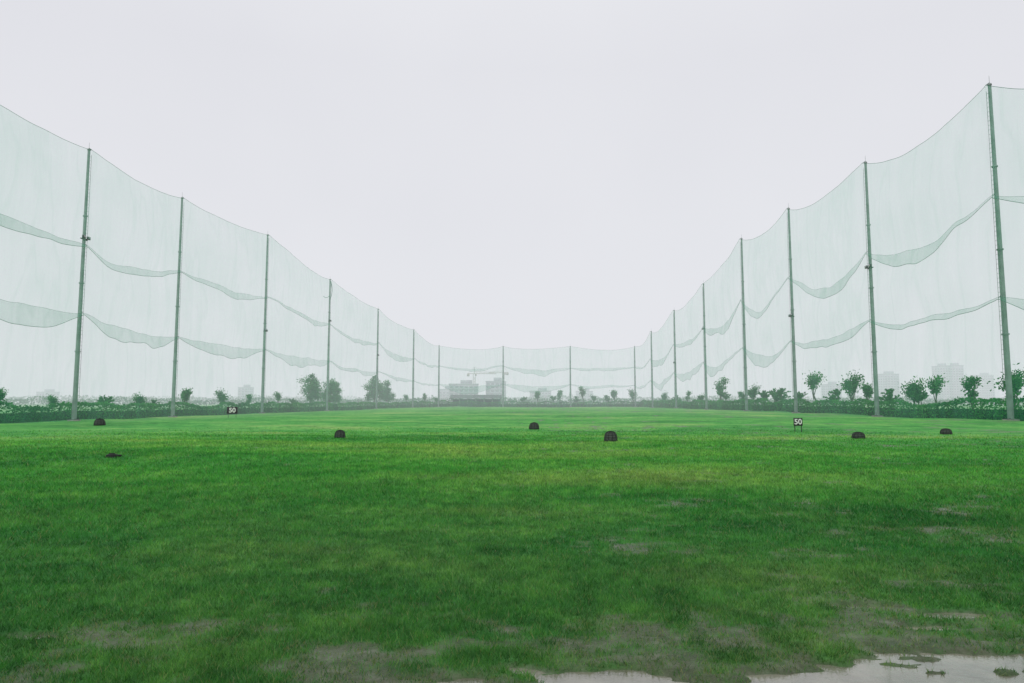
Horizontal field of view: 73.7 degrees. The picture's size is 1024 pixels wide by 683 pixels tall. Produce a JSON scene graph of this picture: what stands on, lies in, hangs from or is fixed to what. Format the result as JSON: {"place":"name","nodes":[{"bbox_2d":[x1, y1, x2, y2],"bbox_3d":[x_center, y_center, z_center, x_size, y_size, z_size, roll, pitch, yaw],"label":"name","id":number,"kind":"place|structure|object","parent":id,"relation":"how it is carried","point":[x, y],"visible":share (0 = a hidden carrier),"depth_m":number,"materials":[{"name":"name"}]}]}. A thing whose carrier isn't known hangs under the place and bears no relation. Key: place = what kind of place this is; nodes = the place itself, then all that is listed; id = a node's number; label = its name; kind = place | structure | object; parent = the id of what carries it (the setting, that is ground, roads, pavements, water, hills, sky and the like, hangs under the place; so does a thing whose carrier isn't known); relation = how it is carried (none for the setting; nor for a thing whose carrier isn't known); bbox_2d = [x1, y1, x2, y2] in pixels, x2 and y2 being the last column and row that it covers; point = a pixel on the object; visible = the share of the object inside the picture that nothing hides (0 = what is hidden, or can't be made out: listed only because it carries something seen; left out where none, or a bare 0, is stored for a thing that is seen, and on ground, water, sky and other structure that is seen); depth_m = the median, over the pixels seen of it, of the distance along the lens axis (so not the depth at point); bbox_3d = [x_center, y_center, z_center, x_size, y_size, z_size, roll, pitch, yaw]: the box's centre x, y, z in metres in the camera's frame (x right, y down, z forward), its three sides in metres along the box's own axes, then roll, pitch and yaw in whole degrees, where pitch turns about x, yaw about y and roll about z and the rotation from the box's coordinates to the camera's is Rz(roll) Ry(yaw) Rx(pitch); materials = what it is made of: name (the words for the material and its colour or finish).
{"place":"outdoors","nodes":[
{"label":"outdoors","id":0,"kind":"place"},
{"bbox_2d":[0,402,1023,682],"bbox_3d":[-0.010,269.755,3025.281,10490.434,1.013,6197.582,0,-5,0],"label":"ground","id":1,"kind":"structure","parent":0,"point":[454,420],"depth_m":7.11,"materials":[{"name":"green plant"}]},
{"bbox_2d":[0,387,6,406],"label":"young tree","id":2,"kind":"object","parent":1,"relation":"on","point":[2,395],"visible":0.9,"depth_m":69.69,"materials":[{"name":"green plant"}]},
{"bbox_2d":[36,389,59,402],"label":"apartment tower","id":3,"kind":"structure","parent":1,"relation":"on","point":[51,392],"depth_m":892.60,"materials":[{"name":"concrete"}]},
{"bbox_2d":[44,393,58,406],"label":"young tree","id":4,"kind":"object","parent":1,"relation":"on","point":[52,399],"visible":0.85,"depth_m":77.06,"materials":[{"name":"green plant"}]},
{"bbox_2d":[67,142,91,420],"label":"net pole","id":5,"kind":"object","parent":1,"relation":"on","point":[77,351],"visible":0.99,"depth_m":75.67,"materials":[{"name":"metal"}]},
{"bbox_2d":[93,418,105,424],"bbox_3d":[-27.600,5.376,45.704,0.608,0.465,0.754,-2,-6,24],"label":"practice target basket","id":6,"kind":"object","parent":1,"relation":"on","point":[99,421],"visible":0.99,"depth_m":45.50,"materials":[{"name":"black"}]},
{"bbox_2d":[96,395,114,410],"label":"palm tree","id":7,"kind":"object","parent":1,"relation":"on","point":[109,399],"visible":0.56,"depth_m":87.95,"materials":[{"name":"green plant"}]},
{"bbox_2d":[105,453,121,457],"bbox_3d":[-10.865,3.100,18.599,0.370,0.120,0.300,0,-5,0],"label":"irrigation valve cover","id":8,"kind":"object","parent":1,"relation":"on","point":[111,455],"visible":0.96,"depth_m":18.54,"materials":[{"name":"black plastic"}]},
{"bbox_2d":[132,392,146,406],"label":"young tree","id":9,"kind":"object","parent":1,"relation":"on","point":[140,399],"visible":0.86,"depth_m":95.48,"materials":[{"name":"green plant"}]},
{"bbox_2d":[147,400,160,409],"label":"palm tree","id":10,"kind":"object","parent":1,"relation":"on","point":[153,401],"visible":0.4,"depth_m":98.48,"materials":[{"name":"green plant"}]},
{"bbox_2d":[168,197,183,416],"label":"net pole","id":11,"kind":"object","parent":1,"relation":"on","point":[175,365],"visible":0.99,"depth_m":96.00,"materials":[{"name":"metal"}]},
{"bbox_2d":[178,386,192,403],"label":"young tree","id":12,"kind":"object","parent":1,"relation":"on","point":[185,395],"visible":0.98,"depth_m":108.24,"materials":[{"name":"green plant"}]},
{"bbox_2d":[214,388,232,407],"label":"young tree","id":13,"kind":"object","parent":1,"relation":"on","point":[222,398],"visible":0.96,"depth_m":120.69,"materials":[{"name":"green plant"}]},
{"bbox_2d":[227,407,237,413],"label":"distance sign","id":14,"kind":"object","parent":1,"relation":"on","point":[232,410],"visible":0.99,"depth_m":77.59,"materials":[{"name":"metal"}]},
{"bbox_2d":[237,385,253,402],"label":"apartment tower","id":15,"kind":"structure","parent":1,"relation":"on","point":[244,390],"depth_m":891.36,"materials":[{"name":"concrete"}]},
{"bbox_2d":[238,388,252,399],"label":"windows","id":16,"kind":"structure","parent":15,"relation":"in","point":[239,388],"depth_m":891.19,"materials":[{"name":"grey glass"}]},
{"bbox_2d":[246,394,252,407],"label":"young tree","id":17,"kind":"object","parent":1,"relation":"on","point":[248,398],"visible":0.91,"depth_m":132.17,"materials":[{"name":"green plant"}]},
{"bbox_2d":[258,234,268,413],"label":"net pole","id":18,"kind":"object","parent":1,"relation":"on","point":[265,330],"visible":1,"depth_m":120.89,"materials":[{"name":"metal"}]},
{"bbox_2d":[273,391,282,402],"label":"young tree","id":19,"kind":"object","parent":1,"relation":"on","point":[277,395],"visible":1,"depth_m":148.41,"materials":[{"name":"green plant"}]},
{"bbox_2d":[297,373,323,402],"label":"broadleaf tree","id":20,"kind":"object","parent":1,"relation":"on","point":[312,389],"visible":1,"depth_m":175.85,"materials":[{"name":"green plant"}]},
{"bbox_2d":[324,279,331,410],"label":"net pole","id":21,"kind":"object","parent":1,"relation":"on","point":[328,364],"visible":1,"depth_m":152.25,"materials":[{"name":"metal"}]},
{"bbox_2d":[319,378,341,406],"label":"broadleaf tree","id":22,"kind":"object","parent":1,"relation":"on","point":[334,398],"visible":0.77,"depth_m":184.74,"materials":[{"name":"green plant"}]},
{"bbox_2d":[332,382,343,403],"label":"broadleaf tree","id":23,"kind":"object","parent":1,"relation":"on","point":[337,386],"visible":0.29,"depth_m":194.97,"materials":[{"name":"green plant"}]},
{"bbox_2d":[334,430,345,437],"bbox_3d":[-7.800,4.180,30.952,0.428,0.367,0.530,-5,-7,44],"label":"practice target basket","id":24,"kind":"object","parent":1,"relation":"on","point":[340,433],"visible":1,"depth_m":30.80,"materials":[{"name":"black"}]},
{"bbox_2d":[362,375,388,402],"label":"broadleaf tree","id":25,"kind":"object","parent":1,"relation":"on","point":[371,389],"visible":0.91,"depth_m":229.84,"materials":[{"name":"green plant"}]},
{"bbox_2d":[374,309,378,408],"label":"net pole","id":26,"kind":"object","parent":1,"relation":"on","point":[377,360],"visible":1,"depth_m":180.08,"materials":[{"name":"metal"}]},
{"bbox_2d":[379,380,395,402],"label":"broadleaf tree","id":27,"kind":"object","parent":1,"relation":"on","point":[390,396],"visible":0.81,"depth_m":234.63,"materials":[{"name":"green plant"}]},
{"bbox_2d":[411,330,413,407],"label":"net pole","id":28,"kind":"object","parent":1,"relation":"on","point":[413,375],"visible":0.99,"depth_m":202.69,"materials":[{"name":"metal"}]},
{"bbox_2d":[437,356,439,406],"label":"net pole","id":29,"kind":"object","parent":1,"relation":"on","point":[438,383],"visible":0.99,"depth_m":221.45,"materials":[{"name":"metal"}]},
{"bbox_2d":[439,386,448,402],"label":"apartment block","id":30,"kind":"structure","parent":1,"relation":"on","point":[444,393],"depth_m":751.06,"materials":[{"name":"concrete"}]},
{"bbox_2d":[439,392,448,402],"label":"windows","id":31,"kind":"structure","parent":30,"relation":"in","point":[440,392],"depth_m":750.74,"materials":[{"name":"grey glass"}]},
{"bbox_2d":[449,380,478,401],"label":"unfinished apartment block","id":32,"kind":"structure","parent":1,"relation":"on","point":[469,387],"depth_m":609.62,"materials":[{"name":"concrete"}]},
{"bbox_2d":[450,386,476,401],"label":"windows","id":33,"kind":"structure","parent":32,"relation":"in","point":[450,386],"depth_m":609.45,"materials":[{"name":"grey glass"}]},
{"bbox_2d":[450,395,501,403],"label":"maintenance shed","id":34,"kind":"structure","parent":1,"relation":"on","point":[477,396],"depth_m":238.53,"materials":[{"name":"concrete"}]},
{"bbox_2d":[467,367,495,382],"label":"tower crane","id":35,"kind":"object","parent":1,"relation":"on","point":[468,374],"visible":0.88,"depth_m":615.31,"materials":[{"name":"metal"}]},
{"bbox_2d":[485,378,505,401],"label":"unfinished apartment block","id":36,"kind":"structure","parent":1,"relation":"on","point":[497,390],"depth_m":630.94,"materials":[{"name":"concrete"}]},
{"bbox_2d":[487,383,504,401],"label":"windows","id":37,"kind":"structure","parent":36,"relation":"in","point":[487,383],"depth_m":630.64,"materials":[{"name":"grey glass"}]},
{"bbox_2d":[493,368,508,380],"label":"tower crane","id":38,"kind":"object","parent":1,"relation":"on","point":[506,373],"visible":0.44,"depth_m":638.77,"materials":[{"name":"metal"}]},
{"bbox_2d":[502,347,503,406],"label":"net pole","id":39,"kind":"object","parent":1,"relation":"on","point":[503,381],"visible":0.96,"depth_m":221.54,"materials":[{"name":"metal"}]},
{"bbox_2d":[0,396,1023,422],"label":"boundary hedge","id":40,"kind":"object","parent":1,"relation":"on","point":[925,410],"visible":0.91,"depth_m":93.09,"materials":[{"name":"green plant"}]},
{"bbox_2d":[1,396,1022,405],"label":"distant tree line","id":41,"kind":"object","parent":1,"relation":"on","point":[43,400],"visible":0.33,"depth_m":327.84,"materials":[{"name":"green plant"}]},
{"bbox_2d":[0,84,1023,393],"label":"perimeter safety net","id":42,"kind":"object","parent":1,"relation":"on","point":[516,348],"visible":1,"depth_m":88.98,"materials":[{"name":"fabric"}]},
{"bbox_2d":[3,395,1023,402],"bbox_3d":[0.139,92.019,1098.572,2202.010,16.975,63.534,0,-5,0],"label":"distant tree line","id":43,"kind":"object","parent":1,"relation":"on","point":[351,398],"visible":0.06,"depth_m":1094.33,"materials":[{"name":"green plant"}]},
{"bbox_2d":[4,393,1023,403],"bbox_3d":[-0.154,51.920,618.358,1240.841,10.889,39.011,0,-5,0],"label":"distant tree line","id":44,"kind":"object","parent":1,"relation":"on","point":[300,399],"visible":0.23,"depth_m":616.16,"materials":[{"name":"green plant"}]},
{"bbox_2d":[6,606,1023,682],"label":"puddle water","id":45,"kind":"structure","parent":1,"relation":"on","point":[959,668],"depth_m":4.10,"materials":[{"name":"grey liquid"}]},
{"bbox_2d":[529,422,538,428],"bbox_3d":[1.380,5.266,42.702,0.693,0.443,0.559,2,-6,-24],"label":"practice target basket","id":46,"kind":"object","parent":1,"relation":"on","point":[533,425],"visible":0.98,"depth_m":42.50,"materials":[{"name":"black"}]},
{"bbox_2d":[533,390,539,401],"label":"young tree","id":47,"kind":"object","parent":1,"relation":"on","point":[537,395],"visible":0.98,"depth_m":238.67,"materials":[{"name":"green plant"}]},
{"bbox_2d":[529,388,550,402],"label":"apartment block","id":48,"kind":"structure","parent":1,"relation":"on","point":[545,393],"depth_m":811.14,"materials":[{"name":"concrete"}]},
{"bbox_2d":[557,390,562,401],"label":"young tree","id":49,"kind":"object","parent":1,"relation":"on","point":[560,392],"visible":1,"depth_m":240.08,"materials":[{"name":"green plant"}]},
{"bbox_2d":[569,347,571,406],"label":"net pole","id":50,"kind":"object","parent":1,"relation":"on","point":[570,377],"visible":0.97,"depth_m":221.64,"materials":[{"name":"metal"}]},
{"bbox_2d":[578,386,586,401],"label":"young tree","id":51,"kind":"object","parent":1,"relation":"on","point":[582,392],"visible":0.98,"depth_m":238.76,"materials":[{"name":"green plant"}]},
{"bbox_2d":[575,388,592,401],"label":"apartment block","id":52,"kind":"structure","parent":1,"relation":"on","point":[588,394],"depth_m":890.74,"materials":[{"name":"concrete"}]},
{"bbox_2d":[604,431,617,441],"bbox_3d":[3.870,3.706,26.777,0.526,0.421,0.652,-2,-6,23],"label":"practice target basket","id":53,"kind":"object","parent":1,"relation":"on","point":[610,435],"visible":0.97,"depth_m":26.57,"materials":[{"name":"black"}]},
{"bbox_2d":[609,390,616,402],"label":"young tree","id":54,"kind":"object","parent":1,"relation":"on","point":[613,393],"visible":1,"depth_m":238.90,"materials":[{"name":"green plant"}]},
{"bbox_2d":[627,387,636,401],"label":"young tree","id":55,"kind":"object","parent":1,"relation":"on","point":[631,394],"visible":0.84,"depth_m":234.69,"materials":[{"name":"green plant"}]},
{"bbox_2d":[634,346,636,406],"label":"net pole","id":56,"kind":"object","parent":1,"relation":"on","point":[635,379],"visible":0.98,"depth_m":221.63,"materials":[{"name":"metal"}]},
{"bbox_2d":[650,331,653,407],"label":"net pole","id":57,"kind":"object","parent":1,"relation":"on","point":[651,371],"visible":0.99,"depth_m":194.84,"materials":[{"name":"metal"}]},
{"bbox_2d":[661,393,668,399],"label":"young tree","id":58,"kind":"object","parent":1,"relation":"on","point":[664,396],"visible":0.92,"depth_m":204.30,"materials":[{"name":"green plant"}]},
{"bbox_2d":[673,310,677,407],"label":"net pole","id":59,"kind":"object","parent":1,"relation":"on","point":[675,392],"visible":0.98,"depth_m":166.89,"materials":[{"name":"metal"}]},
{"bbox_2d":[685,391,691,400],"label":"young tree","id":60,"kind":"object","parent":1,"relation":"on","point":[688,394],"visible":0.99,"depth_m":179.59,"materials":[{"name":"green plant"}]},
{"bbox_2d":[697,394,707,403],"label":"young tree","id":61,"kind":"object","parent":1,"relation":"on","point":[700,396],"visible":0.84,"depth_m":165.11,"materials":[{"name":"green plant"}]},
{"bbox_2d":[702,281,708,409],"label":"net pole","id":62,"kind":"object","parent":1,"relation":"on","point":[705,374],"visible":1,"depth_m":144.71,"materials":[{"name":"metal"}]},
{"bbox_2d":[714,375,729,402],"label":"young tree","id":63,"kind":"object","parent":1,"relation":"on","point":[719,386],"visible":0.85,"depth_m":154.64,"materials":[{"name":"green plant"}]},
{"bbox_2d":[716,389,730,399],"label":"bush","id":64,"kind":"object","parent":1,"relation":"on","point":[722,394],"visible":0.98,"depth_m":148.50,"materials":[{"name":"green plant"}]},
{"bbox_2d":[737,390,744,398],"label":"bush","id":65,"kind":"object","parent":1,"relation":"on","point":[741,394],"visible":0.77,"depth_m":138.39,"materials":[{"name":"green plant"}]},
{"bbox_2d":[740,235,749,410],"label":"net pole","id":66,"kind":"object","parent":1,"relation":"on","point":[744,346],"visible":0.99,"depth_m":117.96,"materials":[{"name":"metal"}]},
{"bbox_2d":[748,384,759,399],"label":"young tree","id":67,"kind":"object","parent":1,"relation":"on","point":[752,392],"visible":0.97,"depth_m":130.48,"materials":[{"name":"green plant"}]},
{"bbox_2d":[758,390,769,398],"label":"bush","id":68,"kind":"object","parent":1,"relation":"on","point":[763,394],"visible":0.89,"depth_m":125.20,"materials":[{"name":"green plant"}]},
{"bbox_2d":[768,388,785,401],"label":"shrub","id":69,"kind":"object","parent":1,"relation":"on","point":[771,392],"visible":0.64,"depth_m":122.21,"materials":[{"name":"green plant"}]},
{"bbox_2d":[774,388,791,401],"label":"shrub","id":70,"kind":"object","parent":1,"relation":"on","point":[778,396],"visible":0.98,"depth_m":118.47,"materials":[{"name":"green plant"}]},
{"bbox_2d":[787,203,800,412],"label":"net pole","id":71,"kind":"object","parent":1,"relation":"on","point":[793,360],"visible":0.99,"depth_m":99.23,"materials":[{"name":"metal"}]},
{"bbox_2d":[793,418,802,431],"bbox_3d":[15.401,4.528,36.750,0.456,0.808,0.071,-1,-5,9],"label":"distance sign","id":72,"kind":"object","parent":1,"relation":"on","point":[797,421],"visible":1,"depth_m":36.74,"materials":[{"name":"metal"}]},
{"bbox_2d":[790,391,807,405],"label":"shrub","id":73,"kind":"object","parent":1,"relation":"on","point":[799,395],"visible":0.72,"depth_m":111.15,"materials":[{"name":"green plant"}]},
{"bbox_2d":[802,371,826,405],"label":"young tree","id":74,"kind":"object","parent":1,"relation":"on","point":[813,381],"visible":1,"depth_m":105.48,"materials":[{"name":"green plant"}]},
{"bbox_2d":[822,389,841,405],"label":"shrub","id":75,"kind":"object","parent":1,"relation":"on","point":[836,393],"visible":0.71,"depth_m":100.78,"materials":[{"name":"green plant"}]},
{"bbox_2d":[836,371,864,400],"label":"young tree","id":76,"kind":"object","parent":1,"relation":"on","point":[852,386],"visible":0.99,"depth_m":93.29,"materials":[{"name":"green plant"}]},
{"bbox_2d":[851,432,865,438],"bbox_3d":[15.800,4.265,31.145,0.558,0.303,0.693,0,-5,-2],"label":"practice target basket","id":77,"kind":"object","parent":1,"relation":"on","point":[858,435],"visible":0.99,"depth_m":30.91,"materials":[{"name":"black"}]},
{"bbox_2d":[859,382,873,399],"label":"young tree","id":78,"kind":"object","parent":1,"relation":"on","point":[867,389],"visible":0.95,"depth_m":89.69,"materials":[{"name":"green plant"}]},
{"bbox_2d":[863,160,882,416],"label":"net pole","id":79,"kind":"object","parent":1,"relation":"on","point":[875,371],"visible":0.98,"depth_m":79.81,"materials":[{"name":"metal"}]},
{"bbox_2d":[878,371,899,397],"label":"apartment tower","id":80,"kind":"structure","parent":1,"relation":"on","point":[888,379],"depth_m":901.48,"materials":[{"name":"concrete"}]},
{"bbox_2d":[878,376,898,396],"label":"windows","id":81,"kind":"structure","parent":80,"relation":"in","point":[878,376],"depth_m":901.37,"materials":[{"name":"grey glass"}]},
{"bbox_2d":[879,388,901,405],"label":"shrub","id":82,"kind":"object","parent":1,"relation":"on","point":[889,394],"visible":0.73,"depth_m":84.86,"materials":[{"name":"green plant"}]},
{"bbox_2d":[898,375,926,402],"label":"young tree","id":83,"kind":"object","parent":1,"relation":"on","point":[912,386],"visible":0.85,"depth_m":79.59,"materials":[{"name":"green plant"}]},
{"bbox_2d":[908,389,930,404],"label":"shrub","id":84,"kind":"object","parent":1,"relation":"on","point":[922,396],"visible":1,"depth_m":77.98,"materials":[{"name":"green plant"}]},
{"bbox_2d":[923,373,948,402],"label":"young tree","id":85,"kind":"object","parent":1,"relation":"on","point":[934,385],"visible":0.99,"depth_m":75.95,"materials":[{"name":"green plant"}]},
{"bbox_2d":[931,363,952,401],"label":"apartment tower","id":86,"kind":"structure","parent":1,"relation":"on","point":[939,369],"depth_m":892.02,"materials":[{"name":"concrete"}]},
{"bbox_2d":[932,368,951,401],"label":"windows","id":87,"kind":"structure","parent":86,"relation":"in","point":[935,368],"depth_m":891.85,"materials":[{"name":"grey glass"}]},
{"bbox_2d":[940,428,952,433],"bbox_3d":[22.900,4.734,36.023,0.693,0.314,0.559,3,-6,-33],"label":"practice target basket","id":88,"kind":"object","parent":1,"relation":"on","point":[945,431],"visible":0.98,"depth_m":35.82,"materials":[{"name":"black"}]},
{"bbox_2d":[946,363,964,397],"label":"apartment tower","id":89,"kind":"structure","parent":1,"relation":"on","point":[957,372],"depth_m":896.50,"materials":[{"name":"concrete"}]},
{"bbox_2d":[951,368,963,396],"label":"windows","id":90,"kind":"structure","parent":89,"relation":"in","point":[953,368],"depth_m":896.32,"materials":[{"name":"grey glass"}]},
{"bbox_2d":[959,375,983,408],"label":"young tree","id":91,"kind":"object","parent":1,"relation":"on","point":[972,380],"visible":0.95,"depth_m":69.81,"materials":[{"name":"green plant"}]},
{"bbox_2d":[986,82,1019,420],"bbox_3d":[43.000,-8.416,60.177,0.900,31.219,0.900,0,-5,0],"label":"net pole","id":92,"kind":"object","parent":1,"relation":"on","point":[1005,334],"visible":0.98,"depth_m":59.82,"materials":[{"name":"metal"}]},
{"bbox_2d":[987,363,1023,408],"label":"young tree","id":93,"kind":"object","parent":1,"relation":"on","point":[1017,383],"visible":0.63,"depth_m":63.25,"materials":[{"name":"green plant"}]},
{"bbox_2d":[0,0,1023,401],"label":"sky","id":94,"kind":"structure","parent":0,"point":[531,177],"materials":[{"name":"white"}]},
{"bbox_2d":[821,382,841,400],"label":"apartment tower","id":95,"kind":"structure","parent":0,"point":[827,388],"depth_m":891.66,"materials":[{"name":"concrete"}]},
{"bbox_2d":[822,386,840,396],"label":"windows","id":96,"kind":"structure","parent":95,"relation":"in","point":[822,386],"depth_m":890.87,"materials":[{"name":"grey glass"}]},
{"bbox_2d":[973,373,994,402],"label":"apartment tower","id":97,"kind":"structure","parent":0,"point":[984,392],"depth_m":991.00,"materials":[{"name":"concrete"}]},
{"bbox_2d":[974,376,994,397],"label":"windows","id":98,"kind":"structure","parent":97,"relation":"in","point":[974,376],"depth_m":990.44,"materials":[{"name":"grey glass"}]}
]}

